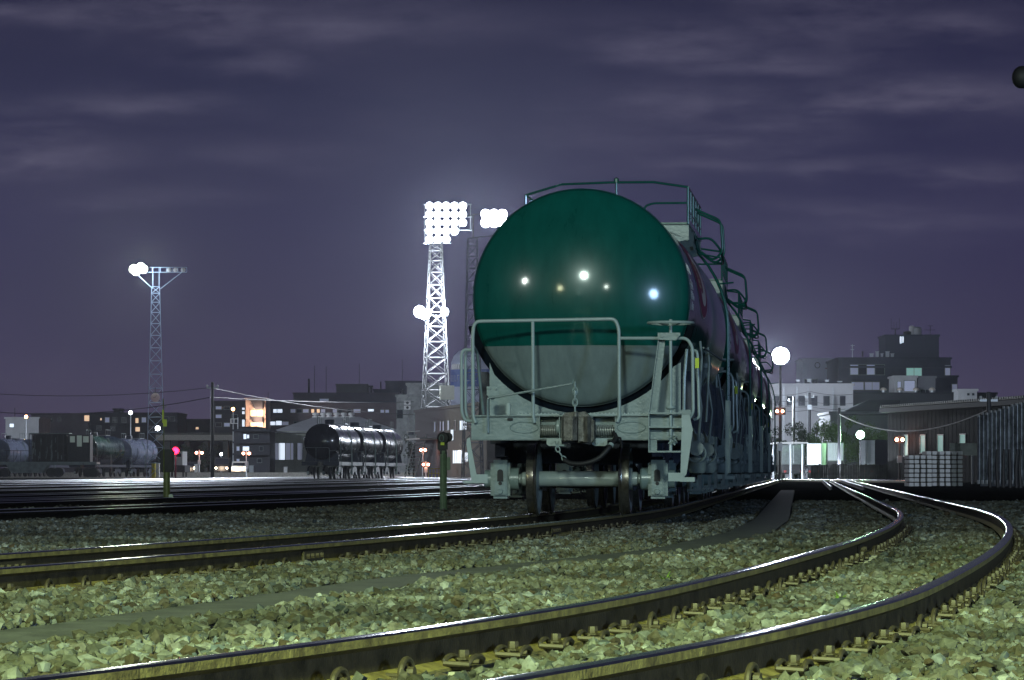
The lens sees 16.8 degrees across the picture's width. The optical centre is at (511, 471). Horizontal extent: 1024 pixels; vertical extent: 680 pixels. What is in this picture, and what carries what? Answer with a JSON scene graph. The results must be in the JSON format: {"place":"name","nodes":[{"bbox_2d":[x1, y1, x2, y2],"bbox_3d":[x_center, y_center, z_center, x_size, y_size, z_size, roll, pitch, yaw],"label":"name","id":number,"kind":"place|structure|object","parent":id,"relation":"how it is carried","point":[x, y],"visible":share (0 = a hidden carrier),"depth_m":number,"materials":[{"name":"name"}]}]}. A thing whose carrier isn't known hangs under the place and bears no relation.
{"place":"outdoors","nodes":[
{"label":"outdoors","id":0,"kind":"place"},
{"bbox_2d":[129,263,186,478],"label":"lighting tower","id":1,"kind":"structure","parent":0,"point":[138,269],"depth_m":329.47,"materials":[{"name":"metal"}]},
{"bbox_2d":[461,209,507,477],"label":"lighting tower","id":2,"kind":"structure","parent":0,"point":[493,215],"depth_m":299.46,"materials":[{"name":"metal"}]},
{"bbox_2d":[0,478,1023,538],"bbox_3d":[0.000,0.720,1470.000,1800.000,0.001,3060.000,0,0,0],"label":"ground","id":3,"kind":"structure","parent":0,"point":[966,491],"depth_m":118.39,"materials":[{"name":"soil"}]},
{"bbox_2d":[0,433,33,476],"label":"tank wagon","id":4,"kind":"object","parent":3,"relation":"on","point":[8,442],"visible":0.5,"depth_m":341.00,"materials":[{"name":"grey paint"}]},
{"bbox_2d":[4,417,50,467],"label":"building","id":5,"kind":"structure","parent":3,"relation":"on","point":[15,427],"depth_m":480.00,"materials":[{"name":"grey paint"}]},
{"bbox_2d":[19,434,69,476],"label":"tank wagon","id":6,"kind":"object","parent":3,"relation":"on","point":[51,466],"visible":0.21,"depth_m":347.74,"materials":[{"name":"grey paint"}]},
{"bbox_2d":[0,433,99,476],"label":"work wagon","id":7,"kind":"object","parent":3,"relation":"on","point":[48,449],"visible":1,"depth_m":318.10,"materials":[{"name":"metal"}]},
{"bbox_2d":[30,413,89,471],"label":"building","id":8,"kind":"structure","parent":3,"relation":"on","point":[75,424],"depth_m":560.00,"materials":[{"name":"grey paint"}]},
{"bbox_2d":[69,430,125,476],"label":"tank wagon","id":9,"kind":"object","parent":3,"relation":"on","point":[108,450],"visible":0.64,"depth_m":327.23,"materials":[{"name":"metal"}]},
{"bbox_2d":[112,433,157,476],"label":"tank wagon","id":10,"kind":"object","parent":3,"relation":"on","point":[135,454],"visible":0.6,"depth_m":342.25,"materials":[{"name":"metal"}]},
{"bbox_2d":[88,412,187,471],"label":"building","id":11,"kind":"structure","parent":3,"relation":"on","point":[115,424],"depth_m":560.00,"materials":[{"name":"grey paint"}]},
{"bbox_2d":[19,483,275,487],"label":"railway track","id":12,"kind":"structure","parent":3,"relation":"on","point":[82,486],"depth_m":133.91,"materials":[{"name":"metal"}]},
{"bbox_2d":[160,399,174,497],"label":"marker post","id":13,"kind":"object","parent":3,"relation":"on","point":[167,461],"visible":0.91,"depth_m":72.90,"materials":[{"name":"metal"}]},
{"bbox_2d":[171,451,189,476],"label":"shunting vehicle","id":14,"kind":"object","parent":3,"relation":"on","point":[182,466],"visible":0.79,"depth_m":325.80,"materials":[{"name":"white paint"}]},
{"bbox_2d":[0,476,362,480],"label":"railway track","id":15,"kind":"structure","parent":3,"relation":"on","point":[160,478],"depth_m":258.23,"materials":[{"name":"metal"}]},
{"bbox_2d":[0,490,366,500],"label":"railway track","id":16,"kind":"structure","parent":3,"relation":"on","point":[106,496],"depth_m":77.08,"materials":[{"name":"metal"}]},
{"bbox_2d":[156,433,232,471],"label":"expressway viaduct","id":17,"kind":"object","parent":3,"relation":"on","point":[187,438],"visible":0.42,"depth_m":500.00,"materials":[{"name":"concrete"}]},
{"bbox_2d":[187,419,210,471],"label":"building","id":18,"kind":"structure","parent":3,"relation":"on","point":[198,425],"depth_m":640.00,"materials":[{"name":"grey paint"}]},
{"bbox_2d":[0,472,412,477],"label":"kerb","id":19,"kind":"structure","parent":3,"relation":"on","point":[222,474],"depth_m":387.40,"materials":[{"name":"concrete"}]},
{"bbox_2d":[0,476,412,482],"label":"railway track","id":20,"kind":"structure","parent":3,"relation":"on","point":[162,479],"depth_m":224.59,"materials":[{"name":"metal"}]},
{"bbox_2d":[0,477,424,483],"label":"railway track","id":21,"kind":"structure","parent":3,"relation":"on","point":[172,480],"depth_m":199.35,"materials":[{"name":"metal"}]},
{"bbox_2d":[206,382,218,477],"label":"utility pole","id":22,"kind":"object","parent":3,"relation":"on","point":[212,387],"visible":0.94,"depth_m":299.88,"materials":[{"name":"metal"}]},
{"bbox_2d":[0,397,397,413],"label":"overhead wire","id":23,"kind":"object","parent":22,"relation":"attached to","point":[214,397],"visible":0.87,"depth_m":317.05,"materials":[{"name":"metal"}]},
{"bbox_2d":[4,388,413,414],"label":"overhead wire","id":24,"kind":"object","parent":22,"relation":"attached to","point":[204,388],"visible":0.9,"depth_m":321.08,"materials":[{"name":"metal"}]},
{"bbox_2d":[214,401,245,471],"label":"building","id":25,"kind":"structure","parent":3,"relation":"on","point":[223,413],"depth_m":520.00,"materials":[{"name":"grey paint"}]},
{"bbox_2d":[0,477,460,485],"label":"railway track","id":26,"kind":"structure","parent":3,"relation":"on","point":[47,484],"depth_m":180.06,"materials":[{"name":"metal"}]},
{"bbox_2d":[302,416,362,478],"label":"tank wagon","id":27,"kind":"object","parent":26,"relation":"on","point":[329,442],"visible":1,"depth_m":229.98,"materials":[{"name":"metal"}]},
{"bbox_2d":[335,419,384,478],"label":"tank wagon","id":28,"kind":"object","parent":26,"relation":"on","point":[371,445],"visible":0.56,"depth_m":246.79,"materials":[{"name":"grey paint"}]},
{"bbox_2d":[359,422,404,478],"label":"tank wagon","id":29,"kind":"object","parent":26,"relation":"on","point":[391,452],"visible":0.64,"depth_m":260.13,"materials":[{"name":"grey paint"}]},
{"bbox_2d":[0,479,470,493],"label":"railway track","id":30,"kind":"structure","parent":3,"relation":"on","point":[57,490],"depth_m":124.63,"materials":[{"name":"metal"}]},
{"bbox_2d":[0,478,470,489],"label":"railway track","id":31,"kind":"structure","parent":3,"relation":"on","point":[31,487],"depth_m":174.27,"materials":[{"name":"metal"}]},
{"bbox_2d":[0,481,483,497],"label":"railway track","id":32,"kind":"structure","parent":3,"relation":"on","point":[322,487],"depth_m":106.63,"materials":[{"name":"metal"}]},
{"bbox_2d":[0,484,490,508],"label":"railway track","id":33,"kind":"structure","parent":3,"relation":"on","point":[19,504],"depth_m":75.48,"materials":[{"name":"metal"}]},
{"bbox_2d":[233,429,276,471],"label":"building","id":34,"kind":"structure","parent":3,"relation":"on","point":[259,444],"depth_m":430.00,"materials":[{"name":"grey paint"}]},
{"bbox_2d":[245,398,269,428],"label":"building","id":35,"kind":"structure","parent":3,"relation":"on","point":[257,412],"depth_m":505.00,"materials":[{"name":"orange paint"}]},
{"bbox_2d":[0,490,558,520],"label":"railway track","id":36,"kind":"structure","parent":3,"relation":"on","point":[111,510],"depth_m":55.96,"materials":[{"name":"metal"}]},
{"bbox_2d":[270,401,395,429],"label":"building","id":37,"kind":"structure","parent":3,"relation":"on","point":[284,414],"depth_m":515.00,"materials":[{"name":"grey paint"}]},
{"bbox_2d":[275,417,395,471],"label":"building","id":38,"kind":"structure","parent":3,"relation":"on","point":[289,442],"depth_m":440.00,"materials":[{"name":"metal"}]},
{"bbox_2d":[292,393,400,400],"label":"building","id":39,"kind":"structure","parent":3,"relation":"on","point":[344,397],"depth_m":600.00,"materials":[{"name":"grey paint"}]},
{"bbox_2d":[335,384,369,392],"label":"rooftop box","id":40,"kind":"object","parent":39,"relation":"on","point":[352,388],"visible":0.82,"depth_m":604.00,"materials":[{"name":"metal"}]},
{"bbox_2d":[373,389,403,394],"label":"building","id":41,"kind":"structure","parent":3,"relation":"on","point":[401,391],"depth_m":610.00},
{"bbox_2d":[0,477,789,591],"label":"railway track","id":42,"kind":"structure","parent":3,"relation":"on","point":[78,568],"depth_m":26.42,"materials":[{"name":"metal"}]},
{"bbox_2d":[460,177,733,515],"bbox_3d":[1.468,-1.681,47.115,3.051,4.458,13.290,0,0,6],"label":"tank wagon","id":43,"kind":"object","parent":42,"relation":"on","point":[599,329],"visible":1,"depth_m":41.57,"materials":[{"name":"green metal"}]},
{"bbox_2d":[582,248,754,503],"bbox_3d":[2.721,-1.681,60.626,3.051,4.458,13.290,0,0,5],"label":"tank wagon","id":44,"kind":"object","parent":42,"relation":"on","point":[741,465],"visible":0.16,"depth_m":58.24,"materials":[{"name":"black metal"}]},
{"bbox_2d":[649,291,764,496],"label":"tank wagon","id":45,"kind":"object","parent":42,"relation":"on","point":[757,466],"visible":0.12,"depth_m":72.95,"materials":[{"name":"black metal"}]},
{"bbox_2d":[725,319,772,492],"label":"tank wagon","id":46,"kind":"object","parent":42,"relation":"on","point":[766,468],"visible":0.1,"depth_m":86.92,"materials":[{"name":"black metal"}]},
{"bbox_2d":[738,338,776,489],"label":"tank wagon","id":47,"kind":"object","parent":42,"relation":"on","point":[768,474],"visible":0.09,"depth_m":101.70,"materials":[{"name":"black metal"}]},
{"bbox_2d":[0,490,794,642],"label":"walkway","id":48,"kind":"structure","parent":3,"relation":"on","point":[775,513],"depth_m":19.01,"materials":[{"name":"concrete"}]},
{"bbox_2d":[395,395,410,471],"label":"building","id":49,"kind":"structure","parent":3,"relation":"on","point":[402,406],"depth_m":398.00,"materials":[{"name":"concrete"}]},
{"bbox_2d":[385,381,429,394],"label":"building","id":50,"kind":"structure","parent":3,"relation":"on","point":[395,385],"depth_m":620.00,"materials":[{"name":"concrete"}]},
{"bbox_2d":[403,434,414,476],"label":"tree","id":51,"kind":"object","parent":3,"relation":"on","point":[409,447],"visible":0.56,"depth_m":349.78,"materials":[{"name":"plant"}]},
{"bbox_2d":[405,383,448,471],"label":"building","id":52,"kind":"structure","parent":3,"relation":"on","point":[414,391],"depth_m":400.00,"materials":[{"name":"concrete"}]},
{"bbox_2d":[414,202,471,408],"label":"lighting tower","id":53,"kind":"structure","parent":3,"relation":"on","point":[446,392],"depth_m":366.37,"materials":[{"name":"white metal"}]},
{"bbox_2d":[437,432,452,509],"bbox_3d":[-1.122,0.030,57.803,0.265,1.380,0.235,0,0,0],"label":"signal post","id":54,"kind":"object","parent":3,"relation":"on","point":[444,439],"visible":0.95,"depth_m":57.75,"materials":[{"name":"metal"}]},
{"bbox_2d":[450,350,489,404],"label":"silo","id":55,"kind":"object","parent":3,"relation":"on","point":[455,373],"visible":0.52,"depth_m":417.69,"materials":[{"name":"metal"}]},
{"bbox_2d":[405,402,558,477],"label":"building","id":56,"kind":"structure","parent":3,"relation":"on","point":[431,424],"depth_m":323.19,"materials":[{"name":"grey paint"}]},
{"bbox_2d":[452,450,463,463],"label":"window","id":57,"kind":"structure","parent":56,"relation":"in","point":[456,454],"depth_m":316.87,"materials":[{"name":"glass"}]},
{"bbox_2d":[0,558,1023,679],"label":"ballast","id":58,"kind":"structure","parent":3,"relation":"on","point":[982,638],"depth_m":15.47,"materials":[{"name":"gravel"}]},
{"bbox_2d":[0,511,1023,565],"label":"ballast","id":59,"kind":"structure","parent":3,"relation":"on","point":[931,539],"depth_m":33.93,"materials":[{"name":"gravel"}]},
{"bbox_2d":[4,498,1023,520],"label":"ballast","id":60,"kind":"structure","parent":3,"relation":"on","point":[841,508],"depth_m":60.62,"materials":[{"name":"gravel"}]},
{"bbox_2d":[779,508,827,540],"bbox_3d":[3.940,0.650,45.656,0.480,0.049,26.699,0,0,6],"label":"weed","id":61,"kind":"object","parent":60,"relation":"on","point":[820,521],"visible":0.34,"depth_m":42.55,"materials":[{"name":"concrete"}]},
{"bbox_2d":[6,479,1023,679],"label":"railway track","id":62,"kind":"structure","parent":3,"relation":"on","point":[801,647],"depth_m":12.35,"materials":[{"name":"metal"}]},
{"bbox_2d":[776,406,785,482],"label":"crossing signal","id":63,"kind":"object","parent":3,"relation":"on","point":[780,410],"visible":0.92,"depth_m":217.96,"materials":[{"name":"metal"}]},
{"bbox_2d":[772,346,789,441],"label":"lamp post","id":64,"kind":"object","parent":3,"relation":"on","point":[781,355],"visible":0.75,"depth_m":329.75,"materials":[{"name":"white metal"}]},
{"bbox_2d":[772,442,807,480],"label":"loading canopy","id":65,"kind":"object","parent":3,"relation":"on","point":[801,443],"visible":0.44,"depth_m":262.30,"materials":[{"name":"metal"}]},
{"bbox_2d":[776,444,804,479],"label":"box truck","id":66,"kind":"object","parent":3,"relation":"on","point":[795,459],"visible":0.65,"depth_m":268.02,"materials":[{"name":"grey paint"}]},
{"bbox_2d":[788,397,798,478],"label":"utility pole","id":67,"kind":"object","parent":3,"relation":"on","point":[793,401],"visible":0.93,"depth_m":349.89,"materials":[{"name":"concrete"}]},
{"bbox_2d":[782,421,810,477],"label":"tree","id":68,"kind":"object","parent":3,"relation":"on","point":[801,433],"visible":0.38,"depth_m":276.88,"materials":[{"name":"green plant"}]},
{"bbox_2d":[805,392,813,477],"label":"utility pole","id":69,"kind":"object","parent":3,"relation":"on","point":[809,405],"visible":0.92,"depth_m":371.89,"materials":[{"name":"metal"}]},
{"bbox_2d":[807,443,827,478],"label":"box truck","id":70,"kind":"object","parent":3,"relation":"on","point":[816,453],"visible":0.33,"depth_m":263.90,"materials":[{"name":"grey paint"}]},
{"bbox_2d":[805,418,834,478],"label":"tree","id":71,"kind":"object","parent":3,"relation":"on","point":[826,435],"visible":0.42,"depth_m":278.72,"materials":[{"name":"green plant"}]},
{"bbox_2d":[827,442,843,464],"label":"box truck","id":72,"kind":"object","parent":3,"relation":"on","point":[832,452],"visible":0.2,"depth_m":265.93,"materials":[{"name":"grey paint"}]},
{"bbox_2d":[821,415,857,463],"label":"tree","id":73,"kind":"object","parent":3,"relation":"on","point":[845,439],"visible":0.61,"depth_m":281.02,"materials":[{"name":"green plant"}]},
{"bbox_2d":[838,408,840,463],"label":"utility pole","id":74,"kind":"object","parent":3,"relation":"on","point":[839,437],"visible":0.8,"depth_m":251.91,"materials":[{"name":"metal"}]},
{"bbox_2d":[839,410,985,431],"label":"overhead wire","id":75,"kind":"object","parent":74,"relation":"attached to","point":[914,430],"visible":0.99,"depth_m":219.74,"materials":[{"name":"white paint"}]},
{"bbox_2d":[822,479,864,489],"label":"railway track","id":76,"kind":"structure","parent":3,"relation":"on","point":[829,486],"depth_m":149.99,"materials":[{"name":"metal"}]},
{"bbox_2d":[782,479,906,482],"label":"railway track","id":77,"kind":"structure","parent":3,"relation":"on","point":[835,480],"depth_m":220.73,"materials":[{"name":"metal"}]},
{"bbox_2d":[811,464,887,479],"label":"board fence","id":78,"kind":"object","parent":3,"relation":"on","point":[851,472],"visible":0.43,"depth_m":247.00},
{"bbox_2d":[856,430,864,479],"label":"lamp post","id":79,"kind":"object","parent":3,"relation":"on","point":[860,434],"visible":0.88,"depth_m":254.92,"materials":[{"name":"metal"}]},
{"bbox_2d":[847,421,879,463],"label":"tree","id":80,"kind":"object","parent":3,"relation":"on","point":[867,436],"visible":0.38,"depth_m":282.74,"materials":[{"name":"green plant"}]},
{"bbox_2d":[826,357,951,391],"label":"building","id":81,"kind":"structure","parent":3,"relation":"on","point":[867,374],"depth_m":430.00,"materials":[{"name":"grey paint"}]},
{"bbox_2d":[864,382,879,389],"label":"window","id":82,"kind":"structure","parent":81,"relation":"in","point":[867,385],"depth_m":429.95,"materials":[{"name":"glass"}]},
{"bbox_2d":[878,335,939,356],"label":"rooftop tower","id":83,"kind":"structure","parent":81,"relation":"on","point":[912,345],"depth_m":434.00,"materials":[{"name":"grey paint"}]},
{"bbox_2d":[894,435,904,479],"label":"crossing signal","id":84,"kind":"object","parent":3,"relation":"on","point":[899,439],"visible":0.96,"depth_m":239.94,"materials":[{"name":"metal"}]},
{"bbox_2d":[887,375,917,391],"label":"building","id":85,"kind":"structure","parent":3,"relation":"on","point":[907,383],"depth_m":394.98,"materials":[{"name":"grey paint"}]},
{"bbox_2d":[904,380,914,391],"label":"window","id":86,"kind":"structure","parent":85,"relation":"in","point":[909,385],"depth_m":394.93,"materials":[{"name":"glass"}]},
{"bbox_2d":[853,392,997,405],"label":"building","id":87,"kind":"structure","parent":3,"relation":"on","point":[901,397],"depth_m":388.00,"materials":[{"name":"concrete"}]},
{"bbox_2d":[917,376,936,391],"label":"building","id":88,"kind":"structure","parent":3,"relation":"on","point":[925,383],"depth_m":395.50,"materials":[{"name":"grey paint"}]},
{"bbox_2d":[925,375,958,391],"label":"building","id":89,"kind":"structure","parent":3,"relation":"on","point":[946,383],"depth_m":428.00,"materials":[{"name":"grey paint"}]},
{"bbox_2d":[950,443,976,483],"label":"sign board","id":90,"kind":"object","parent":3,"relation":"on","point":[968,449],"visible":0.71,"depth_m":200.00,"materials":[{"name":"metal"}]},
{"bbox_2d":[979,392,997,412],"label":"utility pole","id":91,"kind":"object","parent":3,"relation":"on","point":[988,400],"visible":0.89,"depth_m":195.91,"materials":[{"name":"metal"}]},
{"bbox_2d":[988,449,991,486],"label":"timber post","id":92,"kind":"object","parent":3,"relation":"on","point":[989,470],"visible":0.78,"depth_m":157.96,"materials":[{"name":"grey wood"}]},
{"bbox_2d":[995,449,999,486],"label":"timber post","id":93,"kind":"object","parent":3,"relation":"on","point":[996,472],"visible":1,"depth_m":156.45,"materials":[{"name":"grey wood"}]},
{"bbox_2d":[1001,449,1004,487],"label":"timber post","id":94,"kind":"object","parent":3,"relation":"on","point":[1003,472],"visible":1,"depth_m":154.96,"materials":[{"name":"grey wood"}]},
{"bbox_2d":[1008,449,1011,487],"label":"timber post","id":95,"kind":"object","parent":3,"relation":"on","point":[1009,471],"visible":1,"depth_m":153.46,"materials":[{"name":"black wood"}]},
{"bbox_2d":[1014,449,1018,487],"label":"timber post","id":96,"kind":"object","parent":3,"relation":"on","point":[1016,471],"visible":1,"depth_m":151.96,"materials":[{"name":"grey wood"}]},
{"bbox_2d":[1012,66,1023,87],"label":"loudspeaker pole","id":97,"kind":"object","parent":3,"relation":"on","point":[1018,77],"visible":1,"depth_m":45.90,"materials":[{"name":"black metal"}]},
{"bbox_2d":[1018,449,1022,487],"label":"timber post","id":98,"kind":"object","parent":3,"relation":"on","point":[1019,470],"visible":0.89,"depth_m":150.46,"materials":[{"name":"grey wood"}]},
{"bbox_2d":[0,0,1023,467],"label":"sky","id":99,"kind":"structure","parent":0,"point":[860,163],"materials":[{"name":"purple"}]},
{"bbox_2d":[769,383,854,477],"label":"building","id":100,"kind":"structure","parent":0,"point":[839,395],"depth_m":385.00,"materials":[{"name":"white concrete"}]},
{"bbox_2d":[795,358,833,382],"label":"building","id":101,"kind":"structure","parent":0,"point":[806,369],"depth_m":450.00,"materials":[{"name":"grey paint"}]},
{"bbox_2d":[817,400,898,464],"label":"building","id":102,"kind":"structure","parent":0,"point":[865,412],"depth_m":330.00,"materials":[{"name":"concrete"}]},
{"bbox_2d":[861,440,887,479],"bbox_3d":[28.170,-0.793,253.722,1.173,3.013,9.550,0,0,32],"label":"sign","id":103,"kind":"object","parent":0,"point":[875,452],"visible":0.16,"depth_m":249.81,"materials":[{"name":"metal"}]},
{"bbox_2d":[879,395,1023,482],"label":"building","id":104,"kind":"structure","parent":0,"point":[915,416],"depth_m":233.26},
{"bbox_2d":[952,389,978,399],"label":"building","id":105,"kind":"structure","parent":0,"point":[961,394],"depth_m":380.00,"materials":[{"name":"grey paint"}]},
{"bbox_2d":[977,402,1023,485],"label":"corrugated wall","id":106,"kind":"structure","parent":0,"point":[1000,430],"depth_m":168.32,"materials":[{"name":"silver metal"}]},
{"bbox_3d":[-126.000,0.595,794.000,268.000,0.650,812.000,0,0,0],"label":"road","id":107,"kind":"structure","parent":0,"visible":0},
{"bbox_2d":[179,444,195,471],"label":"tree","id":108,"kind":"object","parent":107,"relation":"on","point":[189,451],"visible":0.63,"depth_m":470.12,"materials":[{"name":"green plant"}]},
{"bbox_2d":[198,443,219,471],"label":"tree","id":109,"kind":"object","parent":107,"relation":"on","point":[206,459],"visible":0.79,"depth_m":479.78,"materials":[{"name":"green plant"}]},
{"bbox_2d":[214,457,231,471],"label":"parked car","id":110,"kind":"object","parent":107,"relation":"on","point":[222,463],"visible":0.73,"depth_m":415.51,"materials":[{"name":"metal"}]},
{"bbox_2d":[231,461,248,471],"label":"parked car","id":111,"kind":"object","parent":107,"relation":"on","point":[238,466],"visible":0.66,"depth_m":400.92,"materials":[{"name":"white paint"}]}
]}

